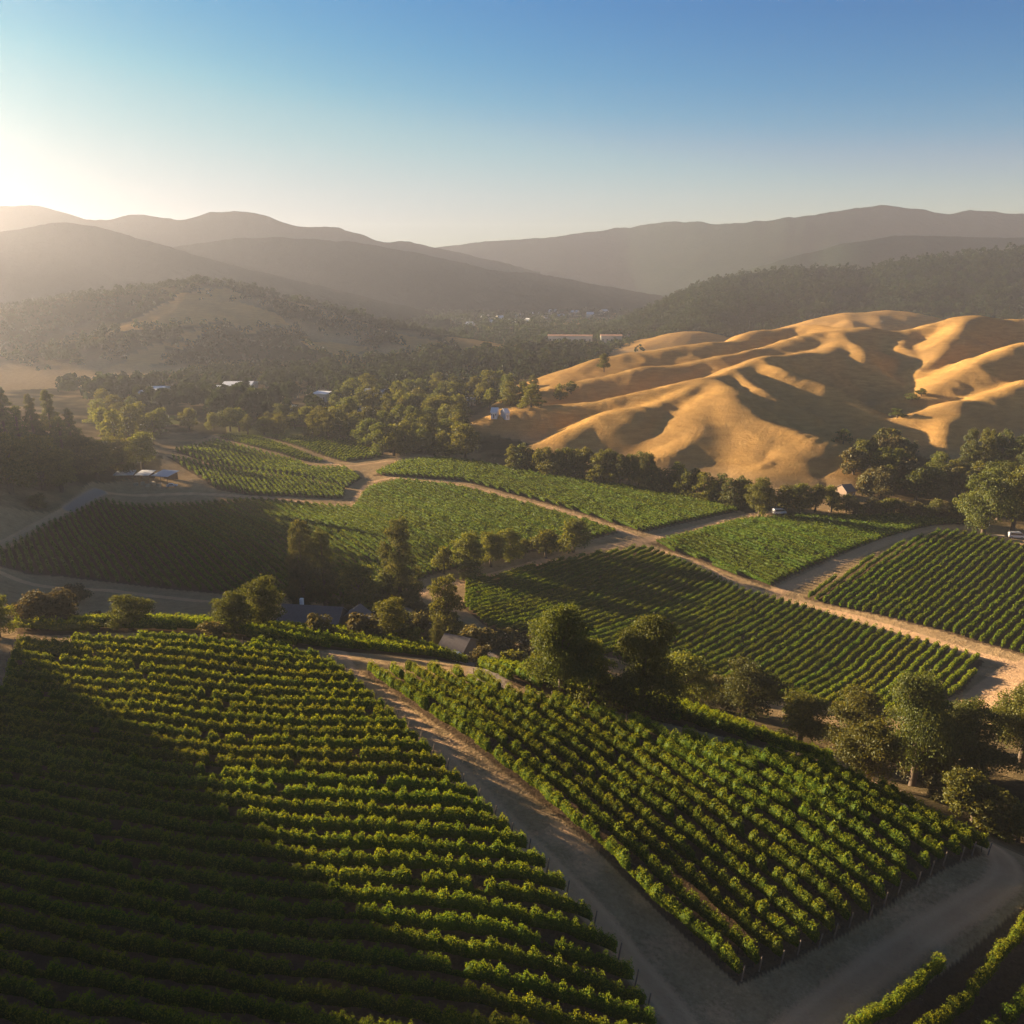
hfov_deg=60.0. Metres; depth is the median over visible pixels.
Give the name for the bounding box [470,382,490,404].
tree
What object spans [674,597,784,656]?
vine row
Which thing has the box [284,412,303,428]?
tree
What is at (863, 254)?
mountains
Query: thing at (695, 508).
vine row
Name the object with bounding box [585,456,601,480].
tree
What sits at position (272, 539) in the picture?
vine row
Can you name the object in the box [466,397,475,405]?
house
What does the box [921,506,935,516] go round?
tree
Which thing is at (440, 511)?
vine row
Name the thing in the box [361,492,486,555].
vine row
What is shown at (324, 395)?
warehouse
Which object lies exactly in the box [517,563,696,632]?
vine row
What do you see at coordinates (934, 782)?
bush
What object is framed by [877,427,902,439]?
bush
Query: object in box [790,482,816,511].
tree
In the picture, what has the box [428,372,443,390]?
tree
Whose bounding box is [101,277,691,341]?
valley woods
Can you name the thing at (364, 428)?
tree
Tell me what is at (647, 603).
vine row
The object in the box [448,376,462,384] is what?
tree
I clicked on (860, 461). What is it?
bush
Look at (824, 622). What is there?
vine row
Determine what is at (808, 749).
vine row
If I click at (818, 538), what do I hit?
vine row
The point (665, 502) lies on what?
vine row
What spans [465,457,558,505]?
vine row
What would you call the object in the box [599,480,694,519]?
vine row
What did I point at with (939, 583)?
vine row
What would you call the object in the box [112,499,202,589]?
vine row
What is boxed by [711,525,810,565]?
vine row
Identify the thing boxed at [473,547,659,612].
vine row
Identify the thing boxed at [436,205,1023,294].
mountains
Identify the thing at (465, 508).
vine row
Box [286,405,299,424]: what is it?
tree
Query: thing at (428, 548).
vine row
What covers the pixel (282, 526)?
vine row
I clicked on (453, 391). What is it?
tree
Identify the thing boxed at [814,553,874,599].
vine row
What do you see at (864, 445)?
bush
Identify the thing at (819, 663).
vine row
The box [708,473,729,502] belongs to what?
tree
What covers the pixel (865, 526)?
vine row
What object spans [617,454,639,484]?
tree
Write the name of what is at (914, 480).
tree
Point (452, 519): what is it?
vine row
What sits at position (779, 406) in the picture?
golden hills
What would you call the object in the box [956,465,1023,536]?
tree
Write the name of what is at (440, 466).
distant vines
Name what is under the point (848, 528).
vine row
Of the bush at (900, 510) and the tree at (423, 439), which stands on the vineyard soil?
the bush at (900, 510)
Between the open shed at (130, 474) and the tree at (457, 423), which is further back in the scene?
the tree at (457, 423)
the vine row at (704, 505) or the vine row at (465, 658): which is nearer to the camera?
the vine row at (465, 658)
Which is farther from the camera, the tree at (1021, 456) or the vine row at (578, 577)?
the tree at (1021, 456)
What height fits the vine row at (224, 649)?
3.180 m
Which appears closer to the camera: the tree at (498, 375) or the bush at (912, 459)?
the bush at (912, 459)
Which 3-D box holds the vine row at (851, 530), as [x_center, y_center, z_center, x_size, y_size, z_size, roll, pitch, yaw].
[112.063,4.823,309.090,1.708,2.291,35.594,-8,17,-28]
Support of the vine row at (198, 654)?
on the ground
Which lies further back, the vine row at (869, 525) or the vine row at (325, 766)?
the vine row at (869, 525)
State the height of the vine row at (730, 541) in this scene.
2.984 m
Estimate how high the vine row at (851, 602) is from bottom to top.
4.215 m
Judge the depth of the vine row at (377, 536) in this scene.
301.81 m
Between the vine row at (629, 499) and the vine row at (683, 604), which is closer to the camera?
the vine row at (683, 604)
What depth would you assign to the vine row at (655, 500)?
347.72 m
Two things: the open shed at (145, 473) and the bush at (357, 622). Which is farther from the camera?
the open shed at (145, 473)
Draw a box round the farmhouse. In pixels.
[276,598,347,624]
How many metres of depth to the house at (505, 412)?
485.81 m
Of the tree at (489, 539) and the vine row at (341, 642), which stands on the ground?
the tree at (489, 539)
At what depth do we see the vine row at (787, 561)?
287.69 m
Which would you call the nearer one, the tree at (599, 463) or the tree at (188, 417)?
the tree at (599, 463)
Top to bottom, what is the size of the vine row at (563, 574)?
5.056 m
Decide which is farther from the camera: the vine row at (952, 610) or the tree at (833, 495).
the tree at (833, 495)
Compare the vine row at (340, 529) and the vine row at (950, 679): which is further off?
the vine row at (340, 529)
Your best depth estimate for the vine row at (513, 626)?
250.89 m
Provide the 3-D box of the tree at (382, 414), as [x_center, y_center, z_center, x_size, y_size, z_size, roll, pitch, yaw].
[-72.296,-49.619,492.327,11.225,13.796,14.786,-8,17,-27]
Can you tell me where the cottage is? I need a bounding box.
[341,604,374,625]
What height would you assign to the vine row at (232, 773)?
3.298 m
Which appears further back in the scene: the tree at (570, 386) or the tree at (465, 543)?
the tree at (570, 386)
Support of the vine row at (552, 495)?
on the vineyard soil
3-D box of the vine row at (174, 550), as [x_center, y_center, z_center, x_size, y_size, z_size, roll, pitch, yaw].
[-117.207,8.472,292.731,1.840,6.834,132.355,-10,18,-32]
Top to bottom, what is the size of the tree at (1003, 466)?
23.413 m
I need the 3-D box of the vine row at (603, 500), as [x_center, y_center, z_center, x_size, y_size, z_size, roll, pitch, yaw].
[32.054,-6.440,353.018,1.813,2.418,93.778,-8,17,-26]
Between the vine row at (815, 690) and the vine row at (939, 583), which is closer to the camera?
the vine row at (815, 690)
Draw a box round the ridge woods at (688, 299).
[560,242,1023,351]
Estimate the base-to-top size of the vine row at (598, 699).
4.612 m
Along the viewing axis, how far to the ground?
147.94 m
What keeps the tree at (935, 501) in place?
on the ground
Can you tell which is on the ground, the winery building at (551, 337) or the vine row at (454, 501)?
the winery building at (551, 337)
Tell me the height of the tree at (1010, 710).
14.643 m
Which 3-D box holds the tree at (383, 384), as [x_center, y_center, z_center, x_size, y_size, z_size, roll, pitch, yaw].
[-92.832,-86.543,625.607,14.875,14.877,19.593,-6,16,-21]
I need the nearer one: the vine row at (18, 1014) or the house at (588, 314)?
the vine row at (18, 1014)
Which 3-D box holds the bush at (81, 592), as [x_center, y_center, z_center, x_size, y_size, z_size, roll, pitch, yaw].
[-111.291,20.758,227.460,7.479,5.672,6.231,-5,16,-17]
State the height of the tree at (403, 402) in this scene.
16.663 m
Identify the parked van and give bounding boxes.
[772,508,786,514]
[1007,531,1023,538]
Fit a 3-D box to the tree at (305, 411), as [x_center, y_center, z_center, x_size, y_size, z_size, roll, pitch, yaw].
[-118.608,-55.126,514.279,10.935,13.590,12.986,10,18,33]
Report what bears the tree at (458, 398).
on the ground
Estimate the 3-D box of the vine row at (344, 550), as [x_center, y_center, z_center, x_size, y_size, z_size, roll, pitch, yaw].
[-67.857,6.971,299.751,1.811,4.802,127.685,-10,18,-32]
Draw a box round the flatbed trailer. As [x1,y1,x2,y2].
[987,534,1008,538]
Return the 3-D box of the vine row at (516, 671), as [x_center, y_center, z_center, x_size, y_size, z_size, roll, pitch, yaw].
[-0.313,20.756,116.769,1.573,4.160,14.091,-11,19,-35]
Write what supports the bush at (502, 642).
on the ground
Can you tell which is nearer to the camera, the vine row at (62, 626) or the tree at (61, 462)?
the vine row at (62, 626)
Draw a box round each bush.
[5,587,80,631]
[25,492,47,508]
[63,583,93,601]
[88,610,102,614]
[196,620,226,638]
[305,612,338,633]
[345,612,386,637]
[393,626,424,641]
[404,607,435,635]
[458,623,497,647]
[467,644,492,667]
[492,627,522,649]
[498,649,529,661]
[513,633,536,650]
[520,649,549,684]
[521,643,536,662]
[705,674,744,712]
[839,447,870,474]
[853,438,872,460]
[855,465,886,482]
[855,472,879,496]
[869,434,881,455]
[876,498,899,512]
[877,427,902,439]
[877,434,901,449]
[892,497,902,513]
[893,436,920,458]
[893,448,910,467]
[896,459,916,487]
[896,501,907,513]
[896,743,956,781]
[899,456,922,474]
[901,501,923,517]
[923,774,948,805]
[940,765,1018,835]
[945,504,959,518]
[995,796,1023,842]
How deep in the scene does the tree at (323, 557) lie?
222.83 m
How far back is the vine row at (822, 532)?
301.49 m
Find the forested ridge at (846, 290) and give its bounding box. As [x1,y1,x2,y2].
[590,250,1023,340]
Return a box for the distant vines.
[0,434,1023,695]
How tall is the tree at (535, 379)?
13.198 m
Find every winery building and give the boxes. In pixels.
[548,334,592,342]
[600,334,622,342]
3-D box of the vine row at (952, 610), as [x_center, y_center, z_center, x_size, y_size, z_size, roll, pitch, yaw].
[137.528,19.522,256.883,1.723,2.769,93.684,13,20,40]
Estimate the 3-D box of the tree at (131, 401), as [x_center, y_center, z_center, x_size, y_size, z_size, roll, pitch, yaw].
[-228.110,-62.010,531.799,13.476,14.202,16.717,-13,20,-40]
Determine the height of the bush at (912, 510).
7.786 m
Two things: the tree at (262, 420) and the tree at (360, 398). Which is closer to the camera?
the tree at (262, 420)
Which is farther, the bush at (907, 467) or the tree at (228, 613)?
the bush at (907, 467)
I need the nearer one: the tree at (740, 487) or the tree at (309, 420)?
the tree at (740, 487)
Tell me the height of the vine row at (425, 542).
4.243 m
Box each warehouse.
[153,386,169,390]
[222,381,258,388]
[314,391,330,401]
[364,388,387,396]
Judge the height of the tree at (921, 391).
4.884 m
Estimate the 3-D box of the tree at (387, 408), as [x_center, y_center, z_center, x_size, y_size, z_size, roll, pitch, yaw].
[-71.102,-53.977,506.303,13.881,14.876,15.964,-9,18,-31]
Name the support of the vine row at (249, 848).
on the ground
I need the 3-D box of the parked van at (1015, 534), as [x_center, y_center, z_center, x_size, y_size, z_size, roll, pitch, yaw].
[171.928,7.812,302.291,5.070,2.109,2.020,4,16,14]
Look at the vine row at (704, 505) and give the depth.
341.25 m
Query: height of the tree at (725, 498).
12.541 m
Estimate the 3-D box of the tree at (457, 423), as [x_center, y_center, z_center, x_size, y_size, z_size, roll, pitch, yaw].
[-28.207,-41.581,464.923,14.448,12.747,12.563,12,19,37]
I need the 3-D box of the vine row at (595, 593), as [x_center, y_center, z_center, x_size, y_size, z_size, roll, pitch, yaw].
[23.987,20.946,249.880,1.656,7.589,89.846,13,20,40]
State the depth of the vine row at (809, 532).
301.77 m
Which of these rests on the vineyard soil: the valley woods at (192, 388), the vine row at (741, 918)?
the vine row at (741, 918)
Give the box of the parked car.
[166,483,177,487]
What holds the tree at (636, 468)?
on the ground
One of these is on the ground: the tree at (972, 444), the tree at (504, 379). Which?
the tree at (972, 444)
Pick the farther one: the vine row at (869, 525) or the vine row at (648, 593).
the vine row at (869, 525)
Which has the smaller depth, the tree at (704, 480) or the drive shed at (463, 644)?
the drive shed at (463, 644)
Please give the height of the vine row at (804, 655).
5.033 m
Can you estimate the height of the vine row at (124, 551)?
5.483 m
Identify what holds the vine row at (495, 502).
on the vineyard soil
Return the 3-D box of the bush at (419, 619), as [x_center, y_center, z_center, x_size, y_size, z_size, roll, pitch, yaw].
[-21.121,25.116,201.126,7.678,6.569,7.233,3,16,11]
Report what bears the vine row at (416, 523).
on the vineyard soil
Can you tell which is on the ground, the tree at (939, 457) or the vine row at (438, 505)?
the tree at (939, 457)
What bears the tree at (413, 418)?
on the ground
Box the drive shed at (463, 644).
[438,633,476,660]
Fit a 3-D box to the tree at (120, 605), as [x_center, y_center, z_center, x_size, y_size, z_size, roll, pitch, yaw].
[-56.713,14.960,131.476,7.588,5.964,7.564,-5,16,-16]
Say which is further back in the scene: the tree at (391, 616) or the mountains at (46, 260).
the mountains at (46, 260)
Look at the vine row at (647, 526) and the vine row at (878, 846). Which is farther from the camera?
the vine row at (647, 526)
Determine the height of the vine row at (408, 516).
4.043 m
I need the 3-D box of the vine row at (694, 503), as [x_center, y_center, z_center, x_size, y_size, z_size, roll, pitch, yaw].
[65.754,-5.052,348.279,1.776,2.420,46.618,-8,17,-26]
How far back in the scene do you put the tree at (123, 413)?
474.88 m
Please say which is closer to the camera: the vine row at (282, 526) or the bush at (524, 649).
the bush at (524, 649)
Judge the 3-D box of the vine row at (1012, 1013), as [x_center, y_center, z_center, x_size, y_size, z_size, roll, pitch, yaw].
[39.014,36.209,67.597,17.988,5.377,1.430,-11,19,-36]
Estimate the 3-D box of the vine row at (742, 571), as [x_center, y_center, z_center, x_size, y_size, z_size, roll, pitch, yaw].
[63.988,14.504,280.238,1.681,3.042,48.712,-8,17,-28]
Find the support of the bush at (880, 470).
on the ground
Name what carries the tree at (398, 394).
on the ground
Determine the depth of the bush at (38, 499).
311.84 m
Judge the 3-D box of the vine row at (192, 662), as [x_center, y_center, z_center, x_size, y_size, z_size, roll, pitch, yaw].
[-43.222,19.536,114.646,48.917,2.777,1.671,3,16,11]
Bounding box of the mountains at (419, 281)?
[172,237,664,315]
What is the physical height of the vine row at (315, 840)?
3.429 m
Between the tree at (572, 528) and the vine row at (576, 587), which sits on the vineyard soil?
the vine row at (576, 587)
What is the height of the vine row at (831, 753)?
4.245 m
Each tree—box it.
[0,387,16,440]
[0,430,38,494]
[0,594,21,636]
[4,405,34,456]
[13,433,78,490]
[22,393,50,443]
[35,389,59,442]
[37,446,76,492]
[48,416,77,463]
[58,408,81,442]
[61,432,97,474]
[72,438,119,480]
[82,398,106,422]
[91,407,111,435]
[92,388,113,407]
[97,409,127,440]
[100,594,156,631]
[101,436,136,472]
[102,394,125,411]
[109,403,122,424]
[117,403,150,432]
[117,417,138,439]
[123,396,143,412]
[124,430,158,469]
[133,401,151,429]
[141,410,169,436]
[153,407,172,428]
[174,408,199,431]
[203,412,220,430]
[208,588,257,638]
[215,407,236,431]
[226,407,251,431]
[238,414,253,434]
[239,574,287,625]
[253,416,271,434]
[261,411,273,421]
[265,413,289,433]
[271,403,289,418]
[283,517,325,604]
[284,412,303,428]
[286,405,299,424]
[298,406,311,426]
[300,411,321,437]
[304,526,341,605]
[309,405,330,430]
[309,409,341,439]
[322,406,346,426]
[327,394,340,406]
[327,418,348,439]
[332,561,382,611]
[334,385,352,398]
[335,397,358,417]
[338,403,353,420]
[341,410,363,431]
[342,414,364,442]
[343,378,366,395]
[350,417,378,446]
[351,387,373,412]
[358,372,377,390]
[358,406,377,423]
[361,387,381,413]
[362,422,391,454]
[367,572,397,601]
[371,595,412,634]
[372,379,390,393]
[372,516,425,607]
[375,410,392,425]
[377,393,392,411]
[378,400,395,420]
[379,423,408,455]
[381,405,395,423]
[384,404,411,426]
[388,380,406,396]
[391,397,409,413]
[391,398,403,410]
[391,429,415,454]
[393,390,405,398]
[398,420,412,440]
[400,379,415,394]
[401,412,422,432]
[402,393,421,410]
[403,406,417,417]
[405,387,425,398]
[408,425,422,448]
[409,428,434,453]
[412,416,437,443]
[413,393,426,414]
[414,378,427,390]
[420,393,439,413]
[420,396,441,415]
[421,407,438,422]
[422,573,466,639]
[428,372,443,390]
[429,614,444,643]
[430,545,454,573]
[431,387,448,395]
[433,430,451,456]
[434,394,453,408]
[435,418,455,443]
[437,380,449,394]
[437,404,453,416]
[437,410,450,420]
[442,382,475,402]
[443,423,481,458]
[445,388,463,410]
[447,409,474,431]
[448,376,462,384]
[448,413,469,426]
[449,394,473,417]
[449,421,461,442]
[449,530,485,572]
[450,403,467,421]
[456,557,483,580]
[465,376,479,393]
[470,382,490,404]
[475,370,499,389]
[479,388,497,409]
[480,529,505,567]
[493,370,506,387]
[494,373,518,400]
[495,528,527,563]
[496,380,521,405]
[503,444,517,467]
[512,442,532,469]
[515,381,528,397]
[517,383,546,407]
[518,599,600,696]
[519,538,529,557]
[521,448,536,469]
[526,528,564,558]
[528,375,540,391]
[529,448,544,470]
[538,446,555,474]
[548,448,565,474]
[553,383,568,399]
[554,518,594,553]
[556,447,572,476]
[561,448,588,477]
[562,638,617,704]
[563,381,578,393]
[571,446,594,477]
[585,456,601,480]
[586,449,610,484]
[593,612,689,722]
[596,353,610,371]
[598,448,618,482]
[608,454,631,483]
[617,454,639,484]
[627,450,644,485]
[635,451,662,489]
[640,463,661,490]
[651,467,668,492]
[653,648,721,709]
[656,468,679,494]
[666,462,691,495]
[673,471,698,496]
[685,468,703,496]
[690,471,716,500]
[703,477,719,498]
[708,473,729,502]
[710,656,793,719]
[717,478,740,505]
[727,475,750,507]
[733,478,752,504]
[743,477,777,516]
[771,484,801,511]
[775,687,831,743]
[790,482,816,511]
[805,483,828,511]
[817,684,893,747]
[824,484,844,511]
[831,429,853,443]
[832,715,908,781]
[835,494,856,511]
[843,498,862,513]
[860,497,882,515]
[868,440,879,457]
[868,453,897,470]
[868,472,895,499]
[870,446,900,466]
[881,666,977,786]
[883,464,902,490]
[889,408,906,417]
[897,466,941,499]
[900,470,925,494]
[904,393,920,399]
[914,388,928,395]
[921,473,953,499]
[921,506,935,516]
[923,451,950,469]
[925,467,945,493]
[927,498,944,515]
[931,694,1023,777]
[935,501,955,517]
[937,459,966,479]
[945,466,975,497]
[951,491,988,523]
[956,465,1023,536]
[958,427,982,482]
[964,460,988,493]
[972,427,997,477]
[981,459,1020,520]
[984,428,1014,478]
[988,680,1023,768]
[998,465,1023,530]
[1005,433,1023,467]
[1006,462,1023,472]
[1015,451,1023,468]
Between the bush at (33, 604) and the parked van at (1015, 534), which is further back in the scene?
the parked van at (1015, 534)
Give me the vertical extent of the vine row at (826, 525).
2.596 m
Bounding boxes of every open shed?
[113,470,135,481]
[135,470,155,481]
[151,470,179,482]
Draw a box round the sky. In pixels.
[0,0,1023,247]
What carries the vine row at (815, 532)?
on the vineyard soil
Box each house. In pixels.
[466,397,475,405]
[490,407,499,418]
[500,408,509,419]
[586,312,593,317]
[836,484,856,495]
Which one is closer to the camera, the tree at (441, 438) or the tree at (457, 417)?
the tree at (441, 438)
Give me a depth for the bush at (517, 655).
167.75 m
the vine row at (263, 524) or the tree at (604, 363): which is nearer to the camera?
the vine row at (263, 524)
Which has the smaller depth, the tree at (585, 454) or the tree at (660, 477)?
the tree at (660, 477)
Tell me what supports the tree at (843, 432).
on the golden hills at (779, 406)
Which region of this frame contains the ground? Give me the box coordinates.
[0,313,1023,1023]
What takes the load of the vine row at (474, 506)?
on the vineyard soil
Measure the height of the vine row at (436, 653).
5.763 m
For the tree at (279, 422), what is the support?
on the ground
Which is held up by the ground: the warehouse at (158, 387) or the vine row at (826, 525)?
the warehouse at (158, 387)
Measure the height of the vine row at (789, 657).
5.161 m
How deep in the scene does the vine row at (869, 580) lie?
267.09 m
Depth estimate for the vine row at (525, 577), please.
262.40 m
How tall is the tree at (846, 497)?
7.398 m
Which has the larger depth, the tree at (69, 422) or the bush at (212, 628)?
the tree at (69, 422)
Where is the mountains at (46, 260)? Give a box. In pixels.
[0,222,449,331]
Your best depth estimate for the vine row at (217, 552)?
281.19 m
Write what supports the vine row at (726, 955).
on the vineyard soil
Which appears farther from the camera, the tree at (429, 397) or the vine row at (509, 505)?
the tree at (429, 397)
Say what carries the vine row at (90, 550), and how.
on the vineyard soil
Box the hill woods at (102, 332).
[0,274,605,380]
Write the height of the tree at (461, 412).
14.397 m
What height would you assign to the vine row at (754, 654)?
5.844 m
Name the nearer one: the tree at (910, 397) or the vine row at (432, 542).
the vine row at (432, 542)
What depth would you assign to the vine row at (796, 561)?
288.24 m
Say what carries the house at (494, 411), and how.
on the golden hills at (779, 406)
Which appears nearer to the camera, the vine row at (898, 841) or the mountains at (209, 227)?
the vine row at (898, 841)
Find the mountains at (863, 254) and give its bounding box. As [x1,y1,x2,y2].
[661,235,1023,296]
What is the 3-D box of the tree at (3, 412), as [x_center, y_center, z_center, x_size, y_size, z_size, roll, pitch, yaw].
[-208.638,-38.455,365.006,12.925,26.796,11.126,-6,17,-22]
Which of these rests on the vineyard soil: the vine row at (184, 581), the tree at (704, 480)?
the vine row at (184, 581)
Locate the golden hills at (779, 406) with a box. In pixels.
[469,315,1023,491]
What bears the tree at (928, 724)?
on the ground
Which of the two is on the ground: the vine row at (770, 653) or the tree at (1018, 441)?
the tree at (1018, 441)
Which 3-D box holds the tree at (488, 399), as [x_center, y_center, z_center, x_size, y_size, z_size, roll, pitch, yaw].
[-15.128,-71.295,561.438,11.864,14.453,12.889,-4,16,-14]
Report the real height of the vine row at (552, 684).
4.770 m
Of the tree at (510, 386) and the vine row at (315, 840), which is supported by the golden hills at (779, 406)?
the tree at (510, 386)
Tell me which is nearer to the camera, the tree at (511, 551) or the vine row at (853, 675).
the vine row at (853, 675)
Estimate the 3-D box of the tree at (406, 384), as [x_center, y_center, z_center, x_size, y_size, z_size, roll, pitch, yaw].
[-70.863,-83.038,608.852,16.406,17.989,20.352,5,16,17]
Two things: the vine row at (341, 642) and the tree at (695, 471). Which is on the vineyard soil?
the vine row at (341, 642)
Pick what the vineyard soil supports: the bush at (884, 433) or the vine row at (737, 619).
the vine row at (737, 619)
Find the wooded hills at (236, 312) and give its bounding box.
[0,282,944,370]
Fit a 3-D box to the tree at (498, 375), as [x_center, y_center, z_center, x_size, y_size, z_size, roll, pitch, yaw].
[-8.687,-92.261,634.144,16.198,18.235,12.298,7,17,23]
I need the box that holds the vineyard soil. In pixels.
[0,438,1023,1023]
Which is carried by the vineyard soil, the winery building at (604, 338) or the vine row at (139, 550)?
the vine row at (139, 550)
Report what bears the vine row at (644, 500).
on the vineyard soil
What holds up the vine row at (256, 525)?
on the vineyard soil
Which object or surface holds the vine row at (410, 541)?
on the vineyard soil
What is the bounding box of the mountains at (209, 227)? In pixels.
[0,205,539,273]
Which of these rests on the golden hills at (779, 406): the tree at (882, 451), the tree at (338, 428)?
the tree at (882, 451)
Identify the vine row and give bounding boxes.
[0,673,397,718]
[0,681,409,729]
[0,693,421,740]
[0,701,434,753]
[0,712,448,769]
[0,721,464,783]
[0,733,480,798]
[0,745,496,818]
[0,757,513,831]
[0,768,530,852]
[0,784,549,873]
[0,796,569,895]
[0,814,597,926]
[0,829,621,959]
[0,844,638,985]
[0,863,650,1009]
[0,883,656,1023]
[0,905,644,1023]
[0,926,529,1023]
[0,944,412,1023]
[0,970,285,1023]
[0,995,148,1023]
[3,666,386,709]
[6,657,376,699]
[9,646,365,691]
[12,638,356,681]
[13,612,371,650]
[14,632,346,672]
[15,613,177,629]
[15,613,330,647]
[15,613,352,648]
[15,617,99,630]
[53,518,89,577]
[59,516,100,578]
[64,513,109,579]
[69,510,119,581]
[69,632,337,666]
[75,507,130,581]
[80,506,139,583]
[85,504,149,584]
[86,613,410,652]
[87,612,389,651]
[90,501,161,585]
[94,498,171,586]
[100,497,181,587]
[105,497,191,588]
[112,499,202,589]
[118,499,212,590]
[124,502,223,591]
[131,502,233,591]
[134,630,320,658]
[137,502,244,591]
[144,502,252,593]
[147,612,402,652]
[150,502,255,585]
[157,502,271,590]
[163,502,284,594]
[166,614,418,654]
[169,501,286,588]
[175,501,287,585]
[182,500,306,589]
[183,615,432,655]
[189,500,309,587]
[195,500,331,596]
[201,500,339,595]
[207,501,345,594]
[213,499,346,588]
[220,499,355,587]
[227,497,364,589]
[232,497,369,585]
[238,496,374,580]
[242,635,293,649]
[245,497,377,580]
[246,626,297,645]
[251,497,393,585]
[258,497,394,576]
[266,497,395,576]
[270,620,446,657]
[272,620,425,654]
[274,497,408,576]
[281,498,418,578]
[283,621,459,660]
[286,621,439,657]
[287,620,452,659]
[289,499,421,577]
[296,500,427,574]
[304,499,432,573]
[312,501,436,570]
[320,501,438,564]
[328,502,448,568]
[332,624,464,662]
[334,623,466,662]
[335,625,463,661]
[336,502,454,566]
[336,624,467,662]
[337,624,464,654]
[344,504,458,564]
[352,504,463,561]
[354,502,464,557]
[355,499,472,557]
[357,498,453,544]
[359,495,485,557]
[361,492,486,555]
[362,490,480,545]
[364,489,481,543]
[366,486,482,538]
[367,659,744,981]
[369,485,507,547]
[373,483,506,543]
[378,481,514,543]
[381,481,530,549]
[385,480,533,547]
[388,661,762,971]
[390,478,529,539]
[395,477,534,539]
[399,477,537,536]
[405,660,784,965]
[407,477,557,544]
[415,478,561,543]
[422,478,560,538]
[426,660,801,955]
[431,481,560,534]
[440,481,574,536]
[443,455,519,494]
[448,482,566,530]
[451,456,531,497]
[451,664,822,948]
[458,456,545,501]
[459,484,586,538]
[464,543,635,604]
[464,546,618,600]
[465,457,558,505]
[465,544,646,606]
[465,551,585,593]
[465,556,564,590]
[465,561,535,585]
[466,549,601,596]
[469,545,653,609]
[472,458,573,509]
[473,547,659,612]
[473,666,838,938]
[474,487,592,536]
[476,550,664,615]
[477,656,542,687]
[479,459,590,514]
[479,656,513,679]
[480,552,670,618]
[483,555,675,622]
[487,461,612,522]
[487,557,681,625]
[489,491,596,535]
[492,656,575,694]
[495,463,637,529]
[495,559,686,628]
[504,465,645,530]
[505,562,691,629]
[506,496,601,534]
[509,659,606,702]
[511,466,650,529]
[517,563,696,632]
[519,468,654,527]
[524,685,853,927]
[526,500,607,533]
[526,566,701,633]
[528,469,658,527]
[537,471,662,526]
[547,474,666,525]
[551,690,873,919]
[552,473,669,524]
[559,474,674,523]
[567,475,678,522]
[574,478,682,521]
[574,569,707,624]
[579,571,711,628]
[579,573,716,632]
[580,682,644,711]
[582,477,685,520]
[584,575,721,637]
[587,578,726,639]
[588,699,888,906]
[589,581,732,643]
[592,480,689,519]
[595,686,680,720]
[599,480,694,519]
[600,583,738,647]
[603,586,745,652]
[605,481,698,518]
[612,481,701,517]
[612,589,752,655]
[621,482,706,516]
[622,590,760,656]
[626,711,902,894]
[629,483,709,515]
[629,688,753,740]
[636,592,768,658]
[636,688,829,761]
[637,485,714,514]
[637,692,715,729]
[639,593,775,664]
[649,487,718,514]
[660,489,721,512]
[663,692,829,755]
[664,696,799,752]
[666,535,771,584]
[670,534,774,582]
[671,600,798,672]
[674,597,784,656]
[675,533,778,580]
[678,599,791,659]
[679,532,781,578]
[679,698,833,759]
[681,724,921,886]
[685,530,786,576]
[685,605,814,678]
[690,530,789,574]
[694,528,794,573]
[698,528,798,571]
[702,526,802,569]
[706,525,806,567]
[706,602,807,666]
[708,608,821,674]
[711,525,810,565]
[715,523,814,564]
[720,522,818,562]
[721,609,830,677]
[722,736,934,875]
[724,520,822,560]
[727,519,826,558]
[731,519,829,556]
[736,518,833,555]
[740,517,837,553]
[744,616,852,688]
[745,517,842,552]
[750,516,846,550]
[753,612,836,673]
[755,515,849,549]
[755,619,860,693]
[761,515,853,548]
[763,614,845,675]
[763,621,868,696]
[764,740,947,865]
[767,514,856,546]
[773,514,860,545]
[778,513,864,544]
[778,623,877,695]
[784,514,868,542]
[786,626,885,698]
[790,514,871,541]
[796,514,874,540]
[796,751,964,861]
[800,628,893,699]
[801,512,878,539]
[807,513,882,538]
[812,630,901,699]
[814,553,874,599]
[817,514,886,536]
[819,512,890,535]
[821,632,910,704]
[822,538,905,601]
[824,756,976,855]
[826,513,893,534]
[830,532,923,603]
[830,636,919,706]
[832,512,896,533]
[839,528,940,605]
[843,951,947,1023]
[847,528,950,607]
[854,528,959,608]
[862,530,967,609]
[866,638,929,692]
[871,640,939,700]
[872,530,976,612]
[873,775,992,855]
[875,644,949,707]
[879,532,984,613]
[885,646,957,709]
[889,533,991,616]
[898,536,998,618]
[905,537,1004,620]
[913,912,1023,1023]
[914,540,1012,622]
[923,542,1019,624]
[931,652,980,701]
[932,648,969,689]
[933,544,1023,626]
[943,553,1023,629]
[952,563,1023,632]
[961,573,1023,635]
[970,586,1023,638]
[980,597,1023,641]
[981,983,1023,1023]
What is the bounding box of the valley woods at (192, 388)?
[55,337,644,419]
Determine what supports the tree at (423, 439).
on the ground
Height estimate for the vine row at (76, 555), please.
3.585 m
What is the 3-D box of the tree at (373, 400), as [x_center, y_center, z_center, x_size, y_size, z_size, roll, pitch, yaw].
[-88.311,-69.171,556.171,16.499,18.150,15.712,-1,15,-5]
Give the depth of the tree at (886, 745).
122.15 m
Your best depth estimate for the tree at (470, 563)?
257.19 m
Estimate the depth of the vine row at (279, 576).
281.83 m

